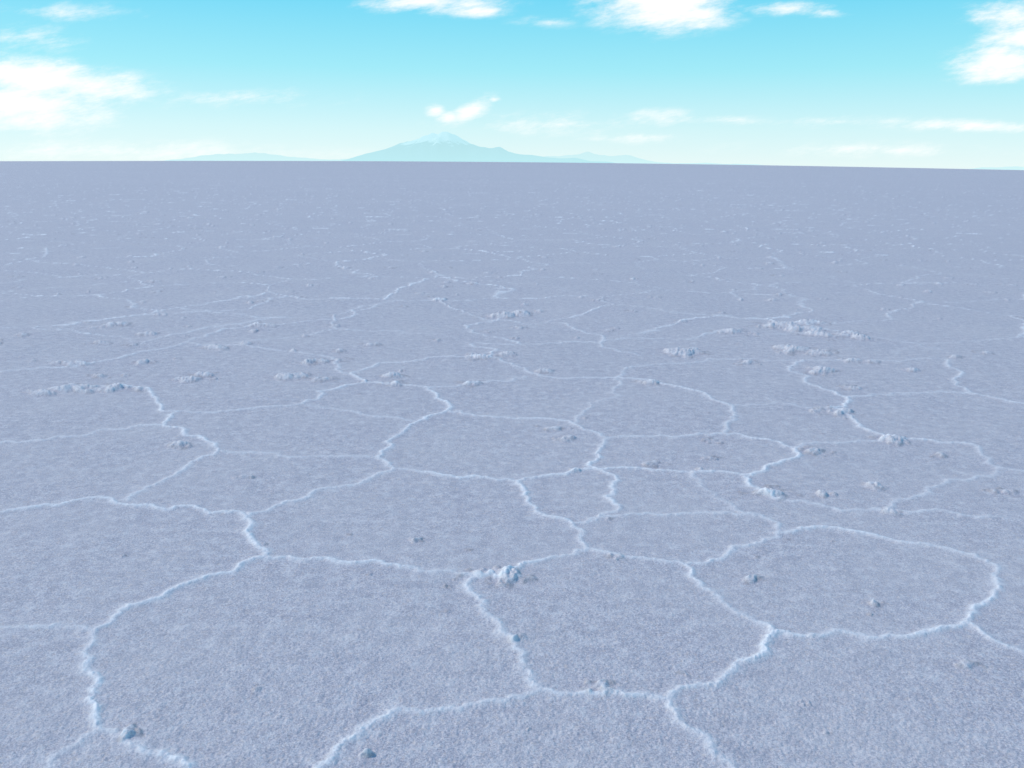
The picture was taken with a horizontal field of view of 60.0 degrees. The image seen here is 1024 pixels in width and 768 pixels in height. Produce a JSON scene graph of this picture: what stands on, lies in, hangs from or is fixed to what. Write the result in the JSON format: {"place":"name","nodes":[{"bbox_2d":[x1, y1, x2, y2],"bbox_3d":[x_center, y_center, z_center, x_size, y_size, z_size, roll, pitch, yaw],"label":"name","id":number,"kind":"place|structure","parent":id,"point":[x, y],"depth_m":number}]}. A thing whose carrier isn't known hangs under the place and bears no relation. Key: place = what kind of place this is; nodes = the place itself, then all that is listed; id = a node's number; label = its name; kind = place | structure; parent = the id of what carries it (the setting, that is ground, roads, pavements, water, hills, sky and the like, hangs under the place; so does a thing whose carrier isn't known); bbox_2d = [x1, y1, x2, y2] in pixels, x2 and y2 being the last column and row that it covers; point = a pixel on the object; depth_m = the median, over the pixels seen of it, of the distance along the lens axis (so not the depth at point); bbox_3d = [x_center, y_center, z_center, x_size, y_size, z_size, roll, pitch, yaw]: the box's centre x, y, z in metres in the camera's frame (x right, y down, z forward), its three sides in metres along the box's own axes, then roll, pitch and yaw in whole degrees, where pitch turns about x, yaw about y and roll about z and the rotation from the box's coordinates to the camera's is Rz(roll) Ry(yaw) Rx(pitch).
{"place":"outdoors","nodes":[
{"label":"outdoors","id":0,"kind":"place"},
{"bbox_2d":[342,132,612,162],"bbox_3d":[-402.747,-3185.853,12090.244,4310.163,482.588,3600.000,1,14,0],"label":"snow capped volcano","id":1,"kind":"structure","parent":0,"point":[442,147],"depth_m":11340.23},
{"bbox_2d":[0,161,1023,767],"bbox_3d":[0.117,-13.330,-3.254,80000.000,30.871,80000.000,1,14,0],"label":"salt flat ground","id":2,"kind":"structure","parent":0,"point":[442,465],"depth_m":5.21},
{"bbox_2d":[0,0,1023,168],"label":"sky","id":3,"kind":"structure","parent":0,"point":[838,83]},
{"bbox_2d":[165,152,1023,169],"bbox_3d":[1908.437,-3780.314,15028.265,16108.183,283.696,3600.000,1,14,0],"label":"distant hills","id":4,"kind":"structure","parent":0,"point":[588,156],"depth_m":14476.17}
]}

